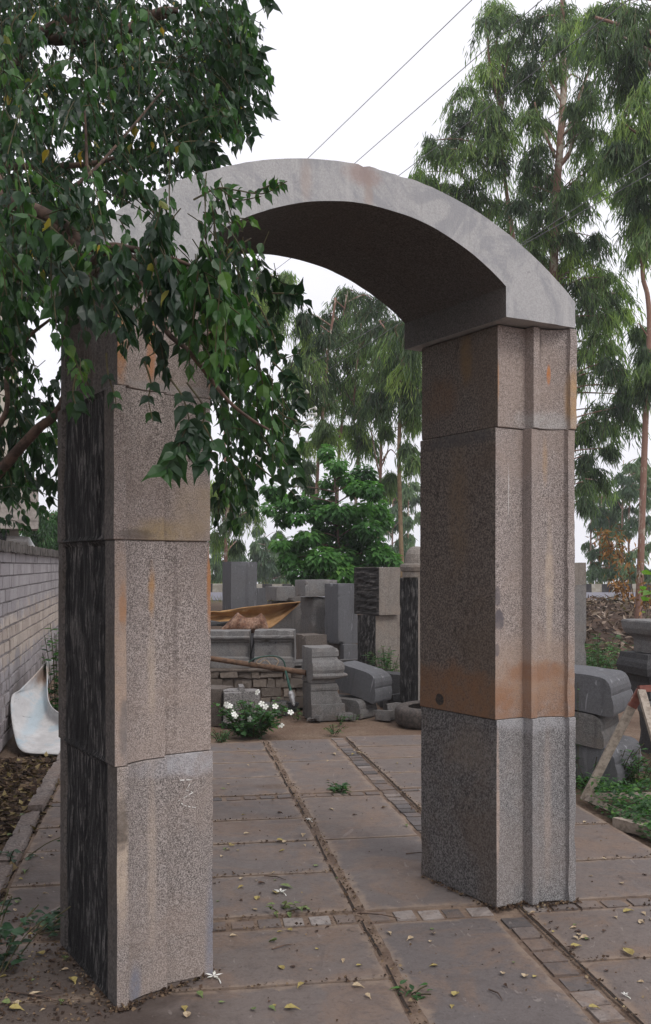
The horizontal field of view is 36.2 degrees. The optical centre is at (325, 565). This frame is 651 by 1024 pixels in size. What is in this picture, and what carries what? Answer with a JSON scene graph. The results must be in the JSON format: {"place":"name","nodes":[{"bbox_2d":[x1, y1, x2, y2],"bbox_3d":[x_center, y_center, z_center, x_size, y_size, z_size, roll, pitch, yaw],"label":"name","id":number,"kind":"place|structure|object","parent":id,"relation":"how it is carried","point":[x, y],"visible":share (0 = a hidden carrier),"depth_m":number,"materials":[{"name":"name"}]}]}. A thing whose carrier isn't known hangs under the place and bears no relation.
{"place":"outdoors","nodes":[
{"label":"outdoors","id":0,"kind":"place"},
{"bbox_2d":[257,588,266,605],"bbox_3d":[-1.032,0.993,15.789,0.192,1.278,0.124,0,0,-20],"label":"stone slab","id":1,"kind":"object","parent":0,"point":[261,598],"depth_m":15.73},
{"bbox_2d":[296,633,326,658],"bbox_3d":[-0.211,1.277,13.426,0.337,0.710,0.328,0,0,-32],"label":"stone block","id":2,"kind":"object","parent":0,"point":[310,639],"depth_m":13.31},
{"bbox_2d":[0,735,650,1023],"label":"pavement","id":3,"kind":"structure","parent":0,"point":[392,868],"depth_m":4.45,"materials":[{"name":"stone"}]},
{"bbox_2d":[0,837,59,861],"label":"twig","id":4,"kind":"object","parent":3,"relation":"on","point":[10,856],"visible":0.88,"depth_m":5.42,"materials":[{"name":"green plant"}]},
{"bbox_2d":[0,889,70,975],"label":"sapling","id":5,"kind":"object","parent":3,"relation":"on","point":[7,929],"visible":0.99,"depth_m":3.92,"materials":[{"name":"green plant"}]},
{"bbox_2d":[10,660,60,754],"bbox_3d":[-2.510,1.276,9.047,0.810,0.681,1.761,0,0,-38],"label":"moulded sheet","id":6,"kind":"object","parent":3,"relation":"on","point":[34,716],"visible":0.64,"depth_m":9.05,"materials":[{"name":"plastic"}]},
{"bbox_2d":[8,990,69,1004],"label":"twig","id":7,"kind":"object","parent":3,"relation":"on","point":[35,995],"visible":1,"depth_m":3.69,"materials":[{"name":"brown plant"}]},
{"bbox_2d":[35,906,59,936],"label":"sapling","id":8,"kind":"object","parent":3,"relation":"on","point":[55,926],"visible":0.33,"depth_m":4.33,"materials":[{"name":"green plant"}]},
{"bbox_2d":[266,901,310,917],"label":"fallen sprig","id":9,"kind":"object","parent":3,"relation":"on","point":[289,913],"visible":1,"depth_m":4.59,"materials":[{"name":"green plant"}]},
{"bbox_2d":[48,158,576,1007],"bbox_3d":[0.003,-0.032,4.497,2.304,3.265,0.806,0,0,-31],"label":"stone archway","id":10,"kind":"object","parent":3,"relation":"on","point":[480,306],"visible":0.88,"depth_m":4.42,"materials":[{"name":"stone"}]},
{"bbox_2d":[0,739,650,1023],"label":"soil crumbs","id":11,"kind":"object","parent":3,"relation":"on","point":[142,1001],"visible":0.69,"depth_m":4.03,"materials":[{"name":"soil"}]},
{"bbox_2d":[326,781,352,793],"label":"fallen sprig","id":12,"kind":"object","parent":3,"relation":"on","point":[336,786],"visible":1,"depth_m":7.02,"materials":[{"name":"green plant"}]},
{"bbox_2d":[389,980,431,1000],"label":"fallen sprig","id":13,"kind":"object","parent":3,"relation":"on","point":[418,994],"visible":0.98,"depth_m":3.72,"materials":[{"name":"green plant"}]},
{"bbox_2d":[263,738,643,1023],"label":"pavement crack","id":14,"kind":"object","parent":3,"relation":"on","point":[565,950],"visible":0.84,"depth_m":4.29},
{"bbox_2d":[0,600,650,897],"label":"ground","id":15,"kind":"structure","parent":0,"point":[303,728],"depth_m":9.87,"materials":[{"name":"soil"}]},
{"bbox_2d":[0,862,13,898],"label":"kerb stone","id":16,"kind":"object","parent":15,"relation":"on","point":[5,869],"visible":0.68,"depth_m":5.11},
{"bbox_2d":[0,210,38,545],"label":"apartment building","id":17,"kind":"structure","parent":15,"relation":"on","point":[14,536],"depth_m":16.58,"materials":[{"name":"concrete"}]},
{"bbox_2d":[0,811,39,869],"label":"kerb stone","id":18,"kind":"object","parent":15,"relation":"on","point":[18,840],"visible":0.72,"depth_m":5.79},
{"bbox_2d":[0,539,58,751],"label":"brick wall","id":19,"kind":"structure","parent":15,"relation":"on","point":[29,579],"depth_m":10.15,"materials":[{"name":"brick"}]},
{"bbox_2d":[0,752,59,901],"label":"leaf litter","id":20,"kind":"object","parent":15,"relation":"on","point":[9,763],"visible":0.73,"depth_m":7.20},
{"bbox_2d":[19,510,58,549],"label":"eucalyptus tree","id":21,"kind":"object","parent":15,"relation":"on","point":[45,536],"visible":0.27,"depth_m":22.98,"materials":[{"name":"green plant"}]},
{"bbox_2d":[28,769,59,811],"bbox_3d":[-1.988,1.619,7.087,0.104,0.116,1.182,0,0,-9],"label":"kerb stone","id":22,"kind":"object","parent":15,"relation":"on","point":[40,799],"visible":0.77,"depth_m":6.92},
{"bbox_2d":[40,624,57,710],"bbox_3d":[-2.602,1.077,9.685,0.348,1.048,0.392,0,0,-25],"label":"creeper","id":23,"kind":"object","parent":15,"relation":"on","point":[54,691],"visible":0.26,"depth_m":9.67,"materials":[{"name":"green plant"}]},
{"bbox_2d":[51,753,59,768],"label":"kerb stone","id":24,"kind":"object","parent":15,"relation":"on","point":[56,765],"visible":0.15,"depth_m":7.88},
{"bbox_2d":[0,0,320,561],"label":"cork tree","id":25,"kind":"object","parent":15,"relation":"on","point":[43,230],"visible":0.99,"depth_m":3.93,"materials":[{"name":"green plant"}]},
{"bbox_2d":[211,620,227,625],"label":"dark rubble","id":26,"kind":"object","parent":15,"relation":"on","point":[218,623],"visible":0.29,"depth_m":11.79,"materials":[{"name":"stone"}]},
{"bbox_2d":[211,728,231,742],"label":"weed","id":27,"kind":"object","parent":15,"relation":"on","point":[222,737],"visible":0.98,"depth_m":9.09,"materials":[{"name":"green plant"}]},
{"bbox_2d":[211,685,233,726],"bbox_3d":[-1.119,1.440,10.250,0.243,0.383,0.304,0,0,20],"label":"stone block","id":28,"kind":"object","parent":15,"relation":"on","point":[216,694],"depth_m":10.09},
{"bbox_2d":[209,540,248,583],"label":"eucalyptus tree","id":29,"kind":"object","parent":15,"relation":"on","point":[217,570],"visible":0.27,"depth_m":42.90,"materials":[{"name":"green plant"}]},
{"bbox_2d":[222,562,256,648],"bbox_3d":[-1.317,0.786,15.269,0.422,1.693,0.404,0,0,-25],"label":"stone slab","id":30,"kind":"object","parent":15,"relation":"on","point":[239,582],"depth_m":15.10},
{"bbox_2d":[223,684,259,725],"bbox_3d":[-0.855,1.425,10.111,0.381,0.412,0.329,0,0,-8],"label":"carved stone","id":31,"kind":"object","parent":15,"relation":"on","point":[233,695],"visible":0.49,"depth_m":10.03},
{"bbox_2d":[211,689,293,739],"bbox_3d":[-0.705,1.407,9.422,0.823,0.467,0.564,0,0,0],"label":"flowering bush","id":32,"kind":"object","parent":15,"relation":"on","point":[249,727],"visible":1,"depth_m":9.34,"materials":[{"name":"green plant"}]},
{"bbox_2d":[209,264,301,563],"bbox_3d":[-1.644,-2.507,20.015,2.398,7.084,2.800,0,0,0],"label":"eucalyptus tree","id":33,"kind":"object","parent":15,"relation":"on","point":[234,548],"visible":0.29,"depth_m":20.00,"materials":[{"name":"green plant"}]},
{"bbox_2d":[211,601,299,628],"bbox_3d":[-0.898,0.605,12.158,1.188,0.340,0.226,0,0,0],"label":"ochre sheet","id":34,"kind":"object","parent":15,"relation":"on","point":[274,614],"visible":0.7,"depth_m":12.16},
{"bbox_2d":[210,667,302,707],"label":"rubble wall","id":35,"kind":"structure","parent":15,"relation":"on","point":[269,685],"depth_m":11.20,"materials":[{"name":"stone"}]},
{"bbox_2d":[210,629,250,667],"bbox_3d":[-1.111,0.947,11.395,0.500,0.419,0.354,0,0,-1],"label":"plinth stone","id":36,"kind":"object","parent":35,"relation":"on","point":[232,643],"visible":0.77,"depth_m":11.27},
{"bbox_2d":[254,629,295,667],"bbox_3d":[-0.575,0.945,11.413,0.462,0.433,0.358,0,0,2],"label":"plinth stone","id":37,"kind":"object","parent":35,"relation":"on","point":[281,643],"visible":0.77,"depth_m":11.28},
{"bbox_2d":[221,612,267,632],"bbox_3d":[-0.958,0.671,11.618,0.594,0.247,0.123,0,0,0],"label":"rusty sheet","id":38,"kind":"object","parent":37,"relation":"on","point":[237,620],"visible":0.7,"depth_m":11.59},
{"bbox_2d":[247,527,290,583],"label":"eucalyptus tree","id":39,"kind":"object","parent":15,"relation":"on","point":[263,556],"visible":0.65,"depth_m":45.03,"materials":[{"name":"green plant"}]},
{"bbox_2d":[260,701,287,715],"bbox_3d":[-0.593,1.570,10.899,0.342,0.124,0.303,0,0,-8],"label":"stone offcut","id":40,"kind":"object","parent":15,"relation":"on","point":[283,703],"visible":0.28,"depth_m":10.78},
{"bbox_2d":[267,601,301,633],"bbox_3d":[-0.565,1.077,14.806,0.581,1.110,0.191,0,0,-25],"label":"stone block","id":41,"kind":"object","parent":15,"relation":"on","point":[291,619],"depth_m":14.73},
{"bbox_2d":[265,586,300,600],"bbox_3d":[-0.630,0.409,14.682,0.385,0.207,0.448,0,0,-25],"label":"stone block","id":42,"kind":"object","parent":41,"relation":"on","point":[280,593],"depth_m":14.49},
{"bbox_2d":[271,699,298,711],"bbox_3d":[-0.455,1.567,11.153,0.268,0.116,0.210,7,2,-27],"label":"rubble stone","id":43,"kind":"object","parent":15,"relation":"on","point":[291,706],"visible":0.44,"depth_m":11.10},
{"bbox_2d":[300,597,324,633],"bbox_3d":[-0.162,0.715,14.233,0.247,0.535,0.405,0,0,-28],"label":"stone block","id":44,"kind":"object","parent":15,"relation":"on","point":[313,614],"depth_m":14.07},
{"bbox_2d":[295,579,336,596],"bbox_3d":[-0.133,0.318,14.166,0.512,0.236,0.335,0,0,-28],"label":"stone block","id":45,"kind":"object","parent":44,"relation":"on","point":[307,588],"depth_m":13.99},
{"bbox_2d":[307,715,322,720],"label":"rubble stone","id":46,"kind":"object","parent":15,"relation":"on","point":[318,718],"visible":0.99,"depth_m":10.32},
{"bbox_2d":[278,297,357,596],"bbox_3d":[-0.170,-2.347,20.960,1.820,6.620,2.926,0,0,0],"label":"eucalyptus tree","id":47,"kind":"object","parent":15,"relation":"on","point":[312,345],"visible":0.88,"depth_m":20.63,"materials":[{"name":"green plant"}]},
{"bbox_2d":[302,681,344,720],"bbox_3d":[-0.018,1.427,10.564,0.372,0.387,0.386,0,0,-16],"label":"corbel stone","id":48,"kind":"object","parent":15,"relation":"on","point":[324,700],"visible":0.95,"depth_m":10.40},
{"bbox_2d":[302,645,347,683],"bbox_3d":[-0.007,1.045,10.563,0.392,0.376,0.398,0,0,-19],"label":"corbel stone","id":49,"kind":"object","parent":48,"relation":"on","point":[322,664],"visible":0.99,"depth_m":10.41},
{"bbox_2d":[210,656,305,674],"bbox_3d":[-0.870,1.062,10.775,1.405,0.205,0.066,0,0,19],"label":"steel pipe","id":50,"kind":"object","parent":49,"relation":"attached to","point":[270,667],"visible":0.76,"depth_m":10.70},
{"bbox_2d":[248,655,285,666],"bbox_3d":[-0.625,1.048,10.700,0.415,0.167,0.018,0,0,0],"label":"garden hose","id":51,"kind":"object","parent":50,"relation":"hanging from","point":[268,656],"visible":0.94,"depth_m":10.69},
{"bbox_2d":[285,670,294,705],"bbox_3d":[-0.372,1.299,10.556,0.066,0.368,0.154,0,0,-32],"label":"garden tool","id":52,"kind":"object","parent":50,"relation":"hanging from","point":[291,694],"visible":1,"depth_m":10.52,"materials":[{"name":"green paint"}]},
{"bbox_2d":[0,739,650,1023],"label":"pavement bedding","id":53,"kind":"object","parent":15,"relation":"on","point":[497,916],"visible":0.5,"depth_m":4.55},
{"bbox_2d":[257,443,403,585],"bbox_3d":[0.076,-0.240,15.981,2.363,3.582,1.556,0,0,0],"label":"broadleaf tree","id":54,"kind":"object","parent":15,"relation":"on","point":[355,537],"visible":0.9,"depth_m":15.76,"materials":[{"name":"green plant"}]},
{"bbox_2d":[327,643,339,658],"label":"stone block","id":55,"kind":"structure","parent":15,"relation":"on","point":[337,646],"depth_m":13.64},
{"bbox_2d":[324,583,357,643],"bbox_3d":[0.214,0.657,13.741,0.318,0.822,0.381,0,0,-30],"label":"stone slab","id":56,"kind":"object","parent":55,"relation":"on","point":[341,622],"depth_m":13.59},
{"bbox_2d":[324,724,348,734],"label":"weed","id":57,"kind":"object","parent":15,"relation":"on","point":[332,730],"visible":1,"depth_m":9.55,"materials":[{"name":"green plant"}]},
{"bbox_2d":[338,712,355,720],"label":"rubble stone","id":58,"kind":"object","parent":15,"relation":"on","point":[349,714],"visible":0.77,"depth_m":10.42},
{"bbox_2d":[340,644,357,658],"bbox_3d":[0.332,1.350,13.552,0.242,0.566,0.124,0,0,-24],"label":"stone block","id":59,"kind":"object","parent":15,"relation":"on","point":[348,651],"depth_m":13.50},
{"bbox_2d":[313,283,398,541],"bbox_3d":[0.562,-2.764,22.278,2.297,7.365,2.590,0,0,0],"label":"eucalyptus tree","id":60,"kind":"object","parent":15,"relation":"on","point":[347,302],"visible":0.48,"depth_m":22.61,"materials":[{"name":"green plant"}]},
{"bbox_2d":[339,694,376,718],"bbox_3d":[0.254,1.530,10.823,0.533,0.202,0.342,0,0,34],"label":"scroll bracket","id":61,"kind":"object","parent":15,"relation":"on","point":[357,706],"visible":0.52,"depth_m":10.63,"materials":[{"name":"grey stone"}]},
{"bbox_2d":[335,660,391,703],"bbox_3d":[0.423,1.268,10.863,0.545,0.312,0.362,14,8,33],"label":"scroll bracket","id":62,"kind":"object","parent":61,"relation":"on","point":[368,683],"visible":0.91,"depth_m":10.72,"materials":[{"name":"grey stone"}]},
{"bbox_2d":[334,300,395,505],"bbox_3d":[0.866,-2.408,21.826,1.488,6.637,2.963,0,0,0],"label":"eucalyptus tree","id":63,"kind":"object","parent":15,"relation":"on","point":[361,445],"visible":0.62,"depth_m":21.52,"materials":[{"name":"green plant"}]},
{"bbox_2d":[348,315,402,532],"bbox_3d":[1.158,-2.110,19.933,1.450,6.210,2.862,0,0,0],"label":"eucalyptus tree","id":64,"kind":"object","parent":15,"relation":"on","point":[376,399],"visible":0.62,"depth_m":19.56,"materials":[{"name":"green plant"}]},
{"bbox_2d":[358,614,399,671],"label":"pillar block","id":65,"kind":"structure","parent":15,"relation":"on","point":[375,632],"depth_m":12.18,"materials":[{"name":"beige stone"}]},
{"bbox_2d":[354,567,399,614],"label":"pillar block","id":66,"kind":"structure","parent":65,"relation":"on","point":[376,590],"depth_m":12.14,"materials":[{"name":"beige stone"}]},
{"bbox_2d":[361,645,399,671],"bbox_3d":[0.718,1.273,11.853,0.619,0.657,0.462,0,0,24],"label":"ferny bush","id":67,"kind":"object","parent":15,"relation":"on","point":[384,659],"visible":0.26,"depth_m":11.85,"materials":[{"name":"green plant"}]},
{"bbox_2d":[373,709,394,720],"bbox_3d":[0.620,1.571,10.479,0.201,0.106,0.165,0,-2,27],"label":"rubble stone","id":68,"kind":"object","parent":15,"relation":"on","point":[385,715],"visible":0.96,"depth_m":10.41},
{"bbox_2d":[379,671,399,706],"bbox_3d":[0.781,1.430,11.436,0.264,0.405,0.205,5,4,18],"label":"stone offcut","id":69,"kind":"object","parent":15,"relation":"on","point":[395,677],"visible":0.24,"depth_m":11.32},
{"bbox_2d":[385,702,400,709],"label":"rubble stone","id":70,"kind":"object","parent":15,"relation":"on","point":[390,706],"visible":0.38,"depth_m":10.54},
{"bbox_2d":[387,693,399,702],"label":"rubble stone","id":71,"kind":"object","parent":15,"relation":"on","point":[395,698],"visible":0.23,"depth_m":10.95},
{"bbox_2d":[366,317,421,614],"bbox_3d":[1.539,-1.887,18.512,1.558,6.190,2.733,0,0,0],"label":"eucalyptus tree","id":72,"kind":"object","parent":15,"relation":"on","point":[406,395],"visible":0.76,"depth_m":18.24,"materials":[{"name":"green plant"}]},
{"bbox_2d":[381,480,420,562],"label":"eucalyptus tree","id":73,"kind":"object","parent":15,"relation":"on","point":[409,497],"visible":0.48,"depth_m":41.85,"materials":[{"name":"green plant"}]},
{"bbox_2d":[394,700,421,728],"bbox_3d":[1.021,1.520,10.164,0.635,0.199,0.635,-2,3,0],"label":"old tyre","id":74,"kind":"object","parent":15,"relation":"on","point":[407,714],"visible":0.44,"depth_m":9.96,"materials":[{"name":"stone"}]},
{"bbox_2d":[400,546,419,702],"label":"capped column","id":75,"kind":"structure","parent":15,"relation":"on","point":[410,632],"depth_m":10.69,"materials":[{"name":"beige stone"}]},
{"bbox_2d":[211,580,647,602],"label":"dry grass","id":76,"kind":"structure","parent":15,"relation":"on","point":[321,596],"depth_m":22.75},
{"bbox_2d":[211,584,650,591],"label":"kerb","id":77,"kind":"structure","parent":15,"relation":"on","point":[589,587],"depth_m":29.91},
{"bbox_2d":[409,167,525,241],"bbox_3d":[3.070,-3.992,22.049,2.931,9.814,2.973,0,0,0],"label":"eucalyptus tree","id":78,"kind":"object","parent":15,"relation":"on","point":[483,201],"visible":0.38,"depth_m":21.30,"materials":[{"name":"green plant"}]},
{"bbox_2d":[408,0,545,238],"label":"eucalyptus tree","id":79,"kind":"object","parent":15,"relation":"on","point":[449,157],"visible":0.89,"depth_m":20.12,"materials":[{"name":"green plant"}]},
{"bbox_2d":[497,0,650,526],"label":"eucalyptus tree","id":80,"kind":"object","parent":15,"relation":"on","point":[590,292],"visible":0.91,"depth_m":18.76,"materials":[{"name":"green plant"}]},
{"bbox_2d":[574,563,585,664],"bbox_3d":[2.785,0.798,11.088,0.207,1.664,0.126,0,0,-18],"label":"stone post","id":81,"kind":"object","parent":15,"relation":"on","point":[580,607],"visible":0.4,"depth_m":11.04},
{"bbox_2d":[580,493,621,583],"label":"eucalyptus tree","id":82,"kind":"object","parent":15,"relation":"on","point":[594,571],"visible":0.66,"depth_m":39.56,"materials":[{"name":"green plant"}]},
{"bbox_2d":[560,0,650,280],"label":"eucalyptus tree","id":83,"kind":"object","parent":15,"relation":"on","point":[626,150],"visible":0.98,"depth_m":16.09,"materials":[{"name":"green plant"}]},
{"bbox_2d":[585,516,648,607],"bbox_3d":[4.980,-0.061,16.958,0.955,1.579,0.858,0,0,0],"label":"dead branch","id":84,"kind":"object","parent":83,"relation":"attached to","point":[611,545],"visible":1,"depth_m":16.97,"materials":[{"name":"brown plant"}]},
{"bbox_2d":[606,575,633,611],"bbox_3d":[4.923,0.462,16.539,0.509,0.634,0.383,0,0,-30],"label":"dead branch","id":85,"kind":"object","parent":83,"relation":"attached to","point":[623,591],"visible":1,"depth_m":16.48,"materials":[{"name":"brown plant"}]},
{"bbox_2d":[630,582,650,618],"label":"shrub","id":86,"kind":"object","parent":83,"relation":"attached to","point":[643,602],"visible":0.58,"depth_m":16.50,"materials":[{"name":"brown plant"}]},
{"bbox_2d":[593,654,617,669],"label":"weed","id":87,"kind":"object","parent":15,"relation":"on","point":[607,661],"visible":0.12,"depth_m":13.45,"materials":[{"name":"green plant"}]},
{"bbox_2d":[585,642,626,666],"bbox_3d":[4.018,1.364,14.795,0.914,0.481,0.745,0,0,-23],"label":"weed","id":88,"kind":"object","parent":15,"relation":"on","point":[591,653],"visible":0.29,"depth_m":14.77,"materials":[{"name":"green plant"}]},
{"bbox_2d":[584,638,628,666],"bbox_3d":[3.905,1.332,14.322,0.812,0.607,0.636,0,0,-19],"label":"weed","id":89,"kind":"object","parent":15,"relation":"on","point":[599,661],"visible":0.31,"depth_m":14.32,"materials":[{"name":"green plant"}]},
{"bbox_2d":[584,633,633,668],"bbox_3d":[3.688,1.264,13.540,1.121,0.743,0.738,0,0,0],"label":"weed","id":90,"kind":"object","parent":15,"relation":"on","point":[598,653],"visible":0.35,"depth_m":13.47,"materials":[{"name":"green plant"}]},
{"bbox_2d":[576,766,650,799],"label":"ground cover","id":91,"kind":"object","parent":15,"relation":"on","point":[586,779],"visible":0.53,"depth_m":7.05,"materials":[{"name":"green plant"}]},
{"bbox_2d":[580,685,650,822],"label":"trestle","id":92,"kind":"object","parent":15,"relation":"on","point":[639,696],"visible":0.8,"depth_m":6.74,"materials":[{"name":"paint"}]},
{"bbox_2d":[584,593,650,668],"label":"bank litter","id":93,"kind":"object","parent":15,"relation":"on","point":[598,615],"visible":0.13,"depth_m":18.87,"materials":[{"name":"brown plant"}]},
{"bbox_2d":[588,774,650,840],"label":"ground cover","id":94,"kind":"object","parent":15,"relation":"on","point":[644,804],"visible":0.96,"depth_m":6.41,"materials":[{"name":"green plant"}]},
{"bbox_2d":[607,457,650,583],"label":"eucalyptus tree","id":95,"kind":"object","parent":15,"relation":"on","point":[628,491],"visible":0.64,"depth_m":37.04,"materials":[{"name":"green plant"}]},
{"bbox_2d":[612,817,650,838],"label":"edging stone","id":96,"kind":"object","parent":15,"relation":"on","point":[627,825],"visible":0.89,"depth_m":6.02,"materials":[{"name":"stone"}]},
{"bbox_2d":[618,211,650,618],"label":"eucalyptus tree","id":97,"kind":"object","parent":15,"relation":"on","point":[640,393],"visible":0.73,"depth_m":17.45,"materials":[{"name":"green plant"}]},
{"bbox_2d":[620,743,650,783],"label":"weed","id":98,"kind":"object","parent":15,"relation":"on","point":[640,763],"visible":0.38,"depth_m":7.27,"materials":[{"name":"green plant"}]},
{"bbox_2d":[623,750,650,787],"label":"weed","id":99,"kind":"object","parent":15,"relation":"on","point":[638,769],"visible":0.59,"depth_m":7.26,"materials":[{"name":"green plant"}]},
{"bbox_2d":[638,560,650,618],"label":"sapling","id":100,"kind":"object","parent":15,"relation":"on","point":[643,587],"visible":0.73,"depth_m":9.95,"materials":[{"name":"green plant"}]},
{"bbox_2d":[639,699,650,753],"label":"stone block","id":101,"kind":"object","parent":15,"relation":"on","point":[645,737],"depth_m":8.70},
{"bbox_2d":[616,651,650,698],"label":"capital stone","id":102,"kind":"object","parent":101,"relation":"on","point":[635,666],"visible":0.82,"depth_m":8.22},
{"bbox_2d":[621,619,650,652],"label":"capital stone","id":103,"kind":"object","parent":102,"relation":"on","point":[638,631],"visible":1,"depth_m":8.25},
{"bbox_3d":[2.024,1.585,7.750,0.503,0.115,0.503,0,0,32],"label":"stone block","id":104,"kind":"object","parent":15,"relation":"on","visible":0},
{"bbox_2d":[575,735,642,784],"bbox_3d":[1.961,1.428,7.571,0.743,0.267,0.582,2,1,35],"label":"scroll bracket","id":105,"kind":"object","parent":104,"relation":"on","point":[586,759],"visible":0.27,"depth_m":7.26,"materials":[{"name":"grey stone"}]},
{"bbox_2d":[573,710,618,748],"bbox_3d":[1.847,1.186,7.585,0.688,0.246,0.543,5,2,29],"label":"scroll bracket","id":106,"kind":"object","parent":105,"relation":"on","point":[594,730],"visible":0.26,"depth_m":7.25,"materials":[{"name":"grey stone"}]},
{"bbox_2d":[574,665,632,716],"bbox_3d":[1.881,0.923,7.585,0.800,0.287,0.542,5,2,32],"label":"scroll bracket","id":107,"kind":"object","parent":106,"relation":"on","point":[606,692],"visible":0.52,"depth_m":7.26,"materials":[{"name":"grey stone"}]},
{"bbox_2d":[0,0,650,583],"label":"sky","id":108,"kind":"structure","parent":0,"point":[329,57],"materials":[{"name":"white"}]},
{"bbox_2d":[308,0,471,157],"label":"power wire","id":109,"kind":"object","parent":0,"point":[395,73],"visible":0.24,"depth_m":10.86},
{"bbox_2d":[249,0,541,255],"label":"power wire","id":110,"kind":"object","parent":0,"point":[452,77],"visible":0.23,"depth_m":10.33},
{"bbox_2d":[210,592,635,599],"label":"road","id":111,"kind":"structure","parent":0,"point":[219,597],"depth_m":27.53,"materials":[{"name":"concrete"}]},
{"bbox_2d":[253,0,628,286],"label":"power wire","id":112,"kind":"object","parent":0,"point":[510,90],"visible":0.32,"depth_m":10.11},
{"bbox_2d":[312,173,650,362],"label":"power wire","id":113,"kind":"object","parent":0,"point":[522,245],"visible":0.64,"depth_m":9.87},
{"bbox_2d":[328,159,650,369],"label":"power wire","id":114,"kind":"object","parent":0,"point":[530,237],"visible":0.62,"depth_m":10.21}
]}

